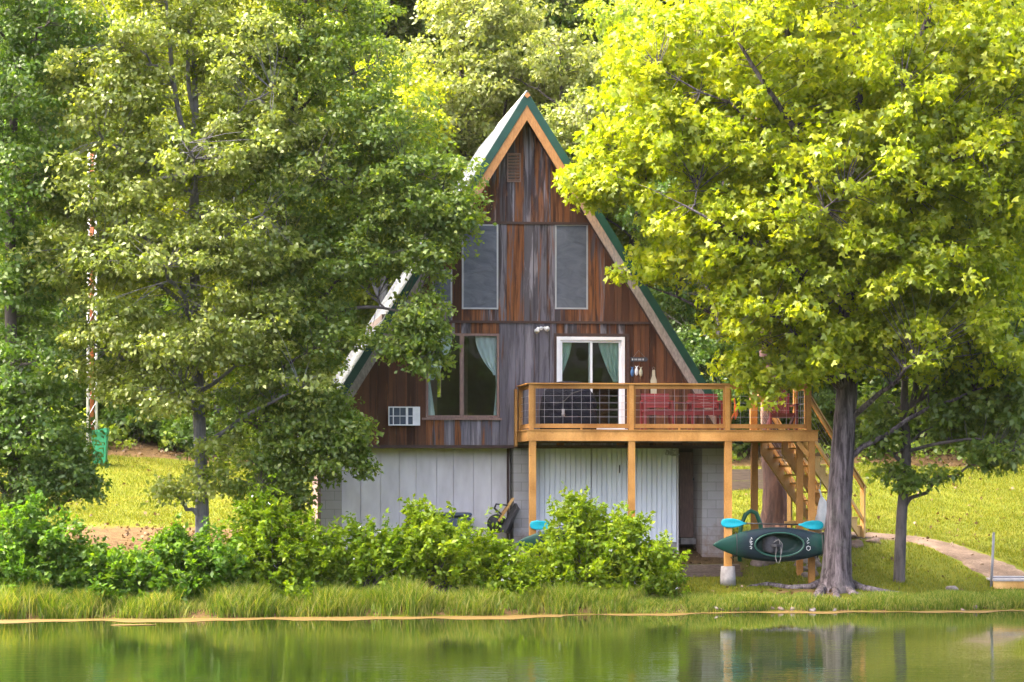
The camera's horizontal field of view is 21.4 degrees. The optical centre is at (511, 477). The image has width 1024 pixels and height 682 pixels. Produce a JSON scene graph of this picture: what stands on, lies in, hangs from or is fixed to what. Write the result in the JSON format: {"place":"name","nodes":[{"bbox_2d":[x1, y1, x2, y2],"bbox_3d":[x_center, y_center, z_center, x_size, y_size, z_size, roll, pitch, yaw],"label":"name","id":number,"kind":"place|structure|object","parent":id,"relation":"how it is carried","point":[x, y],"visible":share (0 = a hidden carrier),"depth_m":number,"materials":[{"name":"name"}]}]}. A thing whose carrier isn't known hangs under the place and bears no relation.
{"place":"outdoors","nodes":[
{"label":"outdoors","id":0,"kind":"place"},
{"bbox_2d":[0,573,721,619],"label":"shore grass","id":1,"kind":"structure","parent":0,"point":[250,600],"depth_m":54.63,"materials":[{"name":"green plant"}]},
{"bbox_2d":[0,611,1023,681],"bbox_3d":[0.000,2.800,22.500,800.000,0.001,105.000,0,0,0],"label":"lake water","id":2,"kind":"structure","parent":0,"point":[854,647],"depth_m":44.18,"materials":[{"name":"green liquid"}]},
{"bbox_2d":[111,624,155,625],"bbox_3d":[-7.178,2.799,51.456,0.850,0.022,0.374,0,0,0],"label":"algae mat","id":3,"kind":"object","parent":2,"relation":"on","point":[131,624],"visible":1,"depth_m":51.48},
{"bbox_2d":[0,610,1023,622],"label":"algae scum","id":4,"kind":"object","parent":2,"relation":"on","point":[348,618],"visible":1,"depth_m":54.17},
{"bbox_2d":[0,295,1023,618],"bbox_3d":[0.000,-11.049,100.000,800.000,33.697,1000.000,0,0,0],"label":"ground","id":5,"kind":"structure","parent":0,"point":[112,533],"depth_m":64.10,"materials":[{"name":"green plant"}]},
{"bbox_2d":[0,0,121,541],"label":"oak tree","id":6,"kind":"object","parent":5,"relation":"on","point":[27,430],"visible":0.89,"depth_m":56.33,"materials":[{"name":"green plant"}]},
{"bbox_2d":[0,17,128,410],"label":"woodland tree","id":7,"kind":"object","parent":5,"relation":"on","point":[61,319],"visible":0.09,"depth_m":75.83,"materials":[{"name":"green plant"}]},
{"bbox_2d":[0,487,132,603],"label":"bush","id":8,"kind":"object","parent":5,"relation":"on","point":[29,548],"visible":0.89,"depth_m":54.35,"materials":[{"name":"green plant"}]},
{"bbox_2d":[45,389,95,452],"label":"shrub","id":9,"kind":"object","parent":5,"relation":"on","point":[77,426],"visible":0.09,"depth_m":73.89,"materials":[{"name":"green plant"}]},
{"bbox_2d":[0,320,142,418],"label":"shrub","id":10,"kind":"object","parent":5,"relation":"on","point":[79,409],"visible":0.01,"depth_m":79.05,"materials":[{"name":"green plant"}]},
{"bbox_2d":[29,0,144,295],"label":"woodland tree","id":11,"kind":"object","parent":5,"relation":"on","point":[72,102],"depth_m":87.47,"materials":[{"name":"green plant"}]},
{"bbox_2d":[86,152,97,453],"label":"lattice mast","id":12,"kind":"object","parent":5,"relation":"on","point":[91,408],"visible":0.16,"depth_m":73.20,"materials":[{"name":"white metal"}]},
{"bbox_2d":[91,428,108,462],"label":"wheeled bin","id":13,"kind":"object","parent":5,"relation":"on","point":[99,434],"visible":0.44,"depth_m":72.07,"materials":[{"name":"green plastic"}]},
{"bbox_2d":[0,0,209,401],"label":"woodland tree","id":14,"kind":"object","parent":5,"relation":"on","point":[133,295],"visible":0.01,"depth_m":78.87,"materials":[{"name":"green plant"}]},
{"bbox_2d":[46,524,182,600],"bbox_3d":[-8.068,1.782,54.886,2.871,1.839,1.658,0,0,0],"label":"bush","id":15,"kind":"object","parent":5,"relation":"on","point":[127,569],"visible":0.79,"depth_m":54.43,"materials":[{"name":"green plant"}]},
{"bbox_2d":[83,350,159,415],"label":"shrub","id":16,"kind":"object","parent":5,"relation":"on","point":[124,372],"visible":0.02,"depth_m":80.13,"materials":[{"name":"green plant"}]},
{"bbox_2d":[94,395,163,442],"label":"shrub","id":17,"kind":"object","parent":5,"relation":"on","point":[115,415],"visible":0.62,"depth_m":75.74,"materials":[{"name":"green plant"}]},
{"bbox_2d":[86,283,181,367],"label":"shrub","id":18,"kind":"object","parent":5,"relation":"on","point":[155,302],"visible":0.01,"depth_m":85.64,"materials":[{"name":"green plant"}]},
{"bbox_2d":[112,5,231,218],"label":"woodland tree","id":19,"kind":"object","parent":5,"relation":"on","point":[179,81],"depth_m":87.84,"materials":[{"name":"green plant"}]},
{"bbox_2d":[0,0,349,549],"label":"oak tree","id":20,"kind":"object","parent":5,"relation":"on","point":[167,263],"visible":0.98,"depth_m":56.14,"materials":[{"name":"green plant"}]},
{"bbox_2d":[139,402,234,452],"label":"shrub","id":21,"kind":"object","parent":5,"relation":"on","point":[176,427],"visible":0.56,"depth_m":75.24,"materials":[{"name":"green plant"}]},
{"bbox_2d":[148,290,234,375],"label":"shrub","id":22,"kind":"object","parent":5,"relation":"on","point":[165,306],"visible":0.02,"depth_m":83.63,"materials":[{"name":"green plant"}]},
{"bbox_2d":[129,512,254,606],"bbox_3d":[-6.546,1.696,55.013,2.721,2.006,1.971,0,0,0],"label":"bush","id":23,"kind":"object","parent":5,"relation":"on","point":[200,560],"visible":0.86,"depth_m":54.73,"materials":[{"name":"green plant"}]},
{"bbox_2d":[118,59,308,431],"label":"woodland tree","id":24,"kind":"object","parent":5,"relation":"on","point":[179,211],"visible":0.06,"depth_m":77.36,"materials":[{"name":"green plant"}]},
{"bbox_2d":[213,406,282,455],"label":"shrub","id":25,"kind":"object","parent":5,"relation":"on","point":[241,433],"visible":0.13,"depth_m":75.72,"materials":[{"name":"green plant"}]},
{"bbox_2d":[165,304,348,389],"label":"shrub","id":26,"kind":"object","parent":5,"relation":"on","point":[169,307],"visible":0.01,"depth_m":82.80,"materials":[{"name":"green plant"}]},
{"bbox_2d":[173,0,352,118],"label":"woodland tree","id":27,"kind":"object","parent":5,"relation":"on","point":[254,3],"visible":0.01,"depth_m":87.07,"materials":[{"name":"green plant"}]},
{"bbox_2d":[217,473,351,598],"bbox_3d":[-4.890,1.297,55.640,2.940,2.785,2.063,0,0,17],"label":"bush","id":28,"kind":"object","parent":5,"relation":"on","point":[266,530],"visible":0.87,"depth_m":55.29,"materials":[{"name":"green plant"}]},
{"bbox_2d":[189,11,414,404],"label":"woodland tree","id":29,"kind":"object","parent":5,"relation":"on","point":[364,317],"visible":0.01,"depth_m":80.56,"materials":[{"name":"green plant"}]},
{"bbox_2d":[199,0,496,565],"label":"oak tree","id":30,"kind":"object","parent":5,"relation":"on","point":[333,434],"visible":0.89,"depth_m":56.54,"materials":[{"name":"green plant"}]},
{"bbox_2d":[246,0,459,300],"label":"woodland tree","id":31,"kind":"object","parent":5,"relation":"on","point":[409,26],"visible":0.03,"depth_m":90.67,"materials":[{"name":"green plant"}]},
{"bbox_2d":[272,53,460,396],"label":"woodland tree","id":32,"kind":"object","parent":5,"relation":"on","point":[417,85],"visible":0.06,"depth_m":78.55,"materials":[{"name":"green plant"}]},
{"bbox_2d":[311,507,433,590],"bbox_3d":[-2.924,1.683,55.943,2.670,2.162,1.684,0,0,0],"label":"bush","id":33,"kind":"object","parent":5,"relation":"on","point":[381,558],"visible":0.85,"depth_m":55.55,"materials":[{"name":"green plant"}]},
{"bbox_2d":[325,0,533,237],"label":"woodland tree","id":34,"kind":"object","parent":5,"relation":"on","point":[402,4],"visible":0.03,"depth_m":91.20,"materials":[{"name":"green plant"}]},
{"bbox_2d":[435,512,471,544],"bbox_3d":[-1.435,1.335,59.857,1.057,1.129,0.680,0,0,-7],"label":"storage box","id":35,"kind":"object","parent":5,"relation":"on","point":[456,516],"visible":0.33,"depth_m":59.57,"materials":[{"name":"grey plastic"}]},
{"bbox_2d":[394,493,520,593],"bbox_3d":[-1.173,1.452,55.962,2.696,2.261,1.795,0,0,0],"label":"bush","id":36,"kind":"object","parent":5,"relation":"on","point":[451,556],"visible":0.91,"depth_m":55.67,"materials":[{"name":"green plant"}]},
{"bbox_2d":[357,0,575,182],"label":"woodland tree","id":37,"kind":"object","parent":5,"relation":"on","point":[481,26],"visible":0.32,"depth_m":81.60,"materials":[{"name":"green plant"}]},
{"bbox_2d":[389,0,581,225],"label":"woodland tree","id":38,"kind":"object","parent":5,"relation":"on","point":[432,41],"visible":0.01,"depth_m":91.60,"materials":[{"name":"green plant"}]},
{"bbox_2d":[487,497,518,533],"bbox_3d":[-0.160,0.842,59.884,0.788,0.816,0.720,0,0,-7],"label":"wheelbarrow","id":39,"kind":"object","parent":5,"relation":"on","point":[506,524],"visible":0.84,"depth_m":59.66,"materials":[{"name":"black plastic"}]},
{"bbox_2d":[463,504,551,599],"bbox_3d":[-0.015,1.676,56.043,1.615,2.270,1.755,0,0,-37],"label":"bush","id":40,"kind":"object","parent":5,"relation":"on","point":[513,576],"visible":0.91,"depth_m":55.82,"materials":[{"name":"green plant"}]},
{"bbox_2d":[0,454,1023,602],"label":"lawn grass","id":41,"kind":"structure","parent":5,"relation":"on","point":[861,472],"depth_m":65.99,"materials":[{"name":"green plant"}]},
{"bbox_2d":[72,395,966,464],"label":"undergrowth","id":42,"kind":"object","parent":5,"relation":"on","point":[117,431],"visible":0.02,"depth_m":77.78,"materials":[{"name":"green plant"}]},
{"bbox_2d":[312,90,743,557],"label":"frame house","id":43,"kind":"structure","parent":5,"relation":"on","point":[533,297],"depth_m":60.10,"materials":[{"name":"wood"}]},
{"bbox_2d":[388,407,419,424],"bbox_3d":[-2.380,-1.348,59.640,0.694,0.412,0.335,0,0,-7],"label":"air conditioner","id":44,"kind":"object","parent":43,"relation":"attached to","point":[403,415],"visible":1,"depth_m":59.49,"materials":[{"name":"white plastic"}]},
{"bbox_2d":[433,269,451,302],"bbox_3d":[-1.533,-4.211,59.793,0.426,0.744,0.085,0,0,-7],"label":"window","id":45,"kind":"structure","parent":43,"relation":"in","point":[448,288],"depth_m":59.77,"materials":[{"name":"grey glass"}]},
{"bbox_2d":[422,333,501,419],"bbox_3d":[-1.113,-2.222,59.855,1.766,1.909,0.222,0,0,-7],"label":"window","id":46,"kind":"structure","parent":43,"relation":"in","point":[487,344],"depth_m":59.87,"materials":[{"name":"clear glass"}]},
{"bbox_2d":[462,224,497,309],"bbox_3d":[-0.707,-4.651,59.889,0.806,1.875,0.085,0,0,-7],"label":"window","id":47,"kind":"structure","parent":43,"relation":"in","point":[480,273],"depth_m":59.87,"materials":[{"name":"grey glass"}]},
{"bbox_2d":[536,448,590,532],"bbox_3d":[1.125,0.378,60.515,1.279,2.141,0.120,0,0,-7],"label":"storage door","id":48,"kind":"structure","parent":43,"relation":"in","point":[572,466],"depth_m":60.51,"materials":[{"name":"white paint"}]},
{"bbox_2d":[555,225,587,308],"bbox_3d":[1.313,-4.669,60.122,0.736,1.882,0.085,0,0,-7],"label":"window","id":49,"kind":"structure","parent":43,"relation":"in","point":[571,241],"depth_m":60.09,"materials":[{"name":"grey glass"}]},
{"bbox_2d":[554,333,628,429],"bbox_3d":[1.760,-2.054,60.194,1.689,2.275,0.294,0,0,-7],"label":"sliding door","id":50,"kind":"structure","parent":43,"relation":"in","point":[612,349],"depth_m":60.20,"materials":[{"name":"white plastic"}]},
{"bbox_2d":[591,448,675,541],"bbox_3d":[2.739,0.378,60.724,1.924,2.141,0.080,0,0,-7],"label":"storage door","id":51,"kind":"structure","parent":43,"relation":"in","point":[655,471],"depth_m":60.73,"materials":[{"name":"white paint"}]},
{"bbox_2d":[631,350,647,361],"bbox_3d":[2.826,-2.700,60.240,0.393,0.249,0.035,0,0,-7],"label":"wooden sign","id":52,"kind":"object","parent":43,"relation":"attached to","point":[641,359],"visible":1,"depth_m":60.23,"materials":[{"name":"wood"}]},
{"bbox_2d":[651,367,656,393],"bbox_3d":[3.147,-2.161,60.277,0.134,0.606,0.020,0,0,-7],"label":"bottle shaped board","id":53,"kind":"object","parent":43,"relation":"attached to","point":[653,380],"visible":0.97,"depth_m":60.27,"materials":[{"name":"beige wood"}]},
{"bbox_2d":[665,448,678,455],"bbox_3d":[3.582,-0.599,60.683,0.302,0.252,0.170,0,0,-7],"label":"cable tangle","id":54,"kind":"object","parent":43,"relation":"hanging from","point":[671,452],"visible":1,"depth_m":60.65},
{"bbox_2d":[680,452,693,536],"bbox_3d":[3.998,0.392,61.650,0.354,1.930,0.110,0,0,-7],"label":"recess door","id":55,"kind":"structure","parent":43,"relation":"in","point":[686,458],"depth_m":61.65,"materials":[{"name":"brown wood"}]},
{"bbox_2d":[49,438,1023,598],"bbox_3d":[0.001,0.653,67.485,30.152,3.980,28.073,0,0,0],"label":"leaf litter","id":56,"kind":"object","parent":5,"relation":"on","point":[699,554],"visible":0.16,"depth_m":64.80,"materials":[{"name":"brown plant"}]},
{"bbox_2d":[469,21,653,214],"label":"woodland tree","id":57,"kind":"object","parent":5,"relation":"on","point":[570,91],"visible":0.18,"depth_m":80.63,"materials":[{"name":"green plant"}]},
{"bbox_2d":[513,480,691,597],"bbox_3d":[1.803,1.394,56.922,3.990,2.665,1.998,0,0,0],"label":"bush","id":58,"kind":"object","parent":5,"relation":"on","point":[589,535],"visible":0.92,"depth_m":56.54,"materials":[{"name":"green plant"}]},
{"bbox_2d":[504,0,702,77],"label":"woodland tree","id":59,"kind":"object","parent":5,"relation":"on","point":[575,9],"visible":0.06,"depth_m":90.04,"materials":[{"name":"green plant"}]},
{"bbox_2d":[507,0,729,326],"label":"woodland tree","id":60,"kind":"object","parent":5,"relation":"on","point":[619,11],"visible":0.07,"depth_m":82.82,"materials":[{"name":"green plant"}]},
{"bbox_2d":[524,0,751,308],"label":"woodland tree","id":61,"kind":"object","parent":5,"relation":"on","point":[553,18],"depth_m":89.75,"materials":[{"name":"green plant"}]},
{"bbox_2d":[514,383,818,585],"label":"timber deck","id":62,"kind":"structure","parent":5,"relation":"on","point":[631,436],"depth_m":58.50,"materials":[{"name":"wood"}]},
{"bbox_2d":[530,520,563,529],"bbox_3d":[1.501,1.042,58.130,2.250,0.200,0.059,2,0,-7],"label":"paddle","id":63,"kind":"object","parent":62,"relation":"attached to","point":[537,525],"visible":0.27,"depth_m":58.00,"materials":[{"name":"teal plastic"}]},
{"bbox_2d":[540,381,597,428],"bbox_3d":[1.255,-1.576,59.327,1.272,1.066,0.828,0,0,-7],"label":"covered grill","id":64,"kind":"object","parent":62,"relation":"on","point":[568,406],"visible":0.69,"depth_m":59.01,"materials":[{"name":"metal"}]},
{"bbox_2d":[516,527,644,560],"bbox_3d":[1.470,1.417,57.863,2.840,0.777,0.460,0,0,-7],"label":"kayak","id":65,"kind":"object","parent":62,"relation":"on","point":[532,538],"visible":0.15,"depth_m":57.62,"materials":[{"name":"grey plastic"}]},
{"bbox_2d":[640,394,723,429],"bbox_3d":[3.688,-1.432,59.007,1.755,0.801,0.692,0,0,-7],"label":"twin seat bench","id":66,"kind":"object","parent":62,"relation":"on","point":[650,401],"visible":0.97,"depth_m":59.14,"materials":[{"name":"red paint"}]},
{"bbox_2d":[731,395,737,419],"bbox_3d":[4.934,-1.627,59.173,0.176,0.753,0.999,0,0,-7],"label":"hanging ornament","id":67,"kind":"object","parent":62,"relation":"hanging from","point":[735,413],"visible":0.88,"depth_m":59.60,"materials":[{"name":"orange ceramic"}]},
{"bbox_2d":[713,527,823,562],"bbox_3d":[5.702,1.456,58.353,2.840,0.777,0.460,0,0,-7],"label":"kayak","id":68,"kind":"object","parent":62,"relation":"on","point":[777,544],"visible":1,"depth_m":58.28,"materials":[{"name":"plastic"}]},
{"bbox_2d":[721,518,823,529],"bbox_3d":[5.624,1.005,58.607,2.250,0.200,0.059,2,0,-7],"label":"paddle","id":69,"kind":"object","parent":62,"relation":"attached to","point":[733,523],"visible":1,"depth_m":58.60,"materials":[{"name":"teal plastic"}]},
{"bbox_2d":[764,390,798,429],"bbox_3d":[5.943,-1.511,60.088,0.720,1.007,0.804,0,0,-7],"label":"garden chair","id":70,"kind":"object","parent":62,"relation":"on","point":[780,413],"visible":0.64,"depth_m":60.09,"materials":[{"name":"red plastic"}]},
{"bbox_2d":[680,564,742,576],"bbox_3d":[4.328,2.059,59.175,1.392,0.322,0.250,0,0,-15],"label":"timber step","id":71,"kind":"object","parent":5,"relation":"on","point":[706,570],"visible":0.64,"depth_m":59.03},
{"bbox_2d":[614,90,822,429],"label":"woodland tree","id":72,"kind":"object","parent":5,"relation":"on","point":[701,353],"visible":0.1,"depth_m":78.74,"materials":[{"name":"green plant"}]},
{"bbox_2d":[689,310,782,405],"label":"shrub","id":73,"kind":"object","parent":5,"relation":"on","point":[712,322],"depth_m":82.93,"materials":[{"name":"green plant"}]},
{"bbox_2d":[731,405,760,449],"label":"shrub","id":74,"kind":"object","parent":5,"relation":"on","point":[746,428],"visible":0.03,"depth_m":79.81,"materials":[{"name":"green plant"}]},
{"bbox_2d":[732,469,762,490],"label":"timber retaining wall","id":75,"kind":"structure","parent":5,"relation":"on","point":[741,478],"depth_m":71.80,"materials":[{"name":"brown wood"}]},
{"bbox_2d":[738,509,762,561],"bbox_3d":[5.328,1.288,60.400,0.615,1.189,0.100,0,0,0],"label":"plastic hoop","id":76,"kind":"object","parent":5,"relation":"on","point":[746,514],"visible":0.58,"depth_m":60.36,"materials":[{"name":"green plastic"}]},
{"bbox_2d":[750,560,774,566],"bbox_3d":[5.563,1.853,60.326,0.597,0.313,0.442,0,0,-7],"label":"boulder","id":77,"kind":"object","parent":5,"relation":"on","point":[757,563],"visible":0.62,"depth_m":60.14,"materials":[{"name":"grey stone"}]},
{"bbox_2d":[661,0,870,528],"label":"pine tree","id":78,"kind":"object","parent":5,"relation":"on","point":[774,502],"visible":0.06,"depth_m":64.17,"materials":[{"name":"red plant"}]},
{"bbox_2d":[745,395,818,429],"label":"shrub","id":79,"kind":"object","parent":5,"relation":"on","point":[783,420],"visible":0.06,"depth_m":79.98,"materials":[{"name":"green plant"}]},
{"bbox_2d":[551,0,1023,599],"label":"maple tree","id":80,"kind":"object","parent":5,"relation":"on","point":[835,178],"visible":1,"depth_m":56.62,"materials":[{"name":"green plant"}]},
{"bbox_2d":[801,572,807,577],"bbox_3d":[6.440,2.139,59.335,0.234,0.153,0.203,0,0,35],"label":"fieldstone","id":81,"kind":"object","parent":5,"relation":"on","point":[804,574],"visible":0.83,"depth_m":59.27,"materials":[{"name":"grey stone"}]},
{"bbox_2d":[757,390,866,537],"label":"timber staircase","id":82,"kind":"structure","parent":5,"relation":"on","point":[787,481],"depth_m":61.97,"materials":[{"name":"wood"}]},
{"bbox_2d":[751,96,876,417],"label":"woodland tree","id":83,"kind":"object","parent":5,"relation":"on","point":[828,392],"visible":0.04,"depth_m":79.12,"materials":[{"name":"green plant"}]},
{"bbox_2d":[815,560,821,566],"bbox_3d":[6.763,1.925,60.080,0.210,0.193,0.162,0,0,21],"label":"fieldstone","id":84,"kind":"object","parent":5,"relation":"on","point":[817,563],"visible":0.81,"depth_m":60.02,"materials":[{"name":"grey stone"}]},
{"bbox_2d":[790,393,860,447],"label":"shrub","id":85,"kind":"object","parent":5,"relation":"on","point":[829,416],"visible":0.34,"depth_m":79.56,"materials":[{"name":"green plant"}]},
{"bbox_2d":[680,588,1023,611],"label":"bank grass","id":86,"kind":"structure","parent":5,"relation":"on","point":[950,600],"depth_m":56.92,"materials":[{"name":"green plant"}]},
{"bbox_2d":[851,539,863,547],"bbox_3d":[7.845,1.537,61.871,0.300,0.260,0.342,0,0,-30],"label":"boulder","id":87,"kind":"object","parent":5,"relation":"on","point":[856,543],"visible":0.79,"depth_m":61.77,"materials":[{"name":"grey stone"}]},
{"bbox_2d":[865,537,880,543],"bbox_3d":[8.345,1.461,62.587,0.371,0.164,0.282,0,0,-19],"label":"boulder","id":88,"kind":"object","parent":5,"relation":"on","point":[874,539],"visible":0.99,"depth_m":62.50,"materials":[{"name":"grey stone"}]},
{"bbox_2d":[782,0,966,314],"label":"woodland tree","id":89,"kind":"object","parent":5,"relation":"on","point":[908,15],"visible":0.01,"depth_m":90.03,"materials":[{"name":"green plant"}]},
{"bbox_2d":[855,366,918,448],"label":"shrub","id":90,"kind":"object","parent":5,"relation":"on","point":[911,430],"visible":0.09,"depth_m":79.43,"materials":[{"name":"green plant"}]},
{"bbox_2d":[819,532,1023,577],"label":"footpath","id":91,"kind":"structure","parent":5,"relation":"on","point":[966,557],"depth_m":61.35,"materials":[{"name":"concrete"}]},
{"bbox_2d":[893,393,952,446],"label":"shrub","id":92,"kind":"object","parent":5,"relation":"on","point":[920,422],"visible":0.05,"depth_m":79.68,"materials":[{"name":"green plant"}]},
{"bbox_2d":[839,83,1021,449],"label":"woodland tree","id":93,"kind":"object","parent":5,"relation":"on","point":[879,381],"visible":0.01,"depth_m":79.47,"materials":[{"name":"green plant"}]},
{"bbox_2d":[855,208,1023,582],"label":"slender tree","id":94,"kind":"object","parent":5,"relation":"on","point":[967,417],"visible":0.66,"depth_m":58.50,"materials":[{"name":"green plant"}]},
{"bbox_2d":[945,586,958,590],"bbox_3d":[9.471,2.399,58.373,0.315,0.149,0.230,0,0,-8],"label":"boulder","id":95,"kind":"object","parent":5,"relation":"on","point":[951,587],"visible":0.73,"depth_m":58.28,"materials":[{"name":"grey stone"}]},
{"bbox_2d":[887,0,1021,267],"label":"woodland tree","id":96,"kind":"object","parent":5,"relation":"on","point":[955,14],"depth_m":89.86,"materials":[{"name":"green plant"}]},
{"bbox_2d":[949,85,1022,316],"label":"woodland tree","id":97,"kind":"object","parent":5,"relation":"on","point":[1003,256],"depth_m":81.68,"materials":[{"name":"green plant"}]},
{"bbox_2d":[959,0,1023,294],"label":"woodland tree","id":98,"kind":"object","parent":5,"relation":"on","point":[1015,2],"visible":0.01,"depth_m":87.33,"materials":[{"name":"green plant"}]},
{"bbox_2d":[974,397,1015,438],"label":"shrub","id":99,"kind":"object","parent":5,"relation":"on","point":[996,425],"visible":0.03,"depth_m":79.46,"materials":[{"name":"green plant"}]},
{"bbox_2d":[986,576,1023,588],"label":"dock","id":100,"kind":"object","parent":5,"relation":"on","point":[1006,582],"depth_m":58.71,"materials":[{"name":"wood"}]},
{"bbox_2d":[990,532,994,586],"bbox_3d":[10.426,1.880,58.900,0.124,1.384,0.068,0,0,0],"label":"metal post","id":101,"kind":"object","parent":100,"relation":"attached to","point":[992,558],"visible":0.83,"depth_m":58.88,"materials":[{"name":"metal"}]},
{"bbox_2d":[815,479,826,529],"bbox_3d":[6.864,0.592,60.004,0.328,1.125,0.283,0,0,-29],"label":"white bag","id":102,"kind":"object","parent":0,"point":[821,510],"visible":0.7,"depth_m":59.91,"materials":[{"name":"plastic"}]}
]}

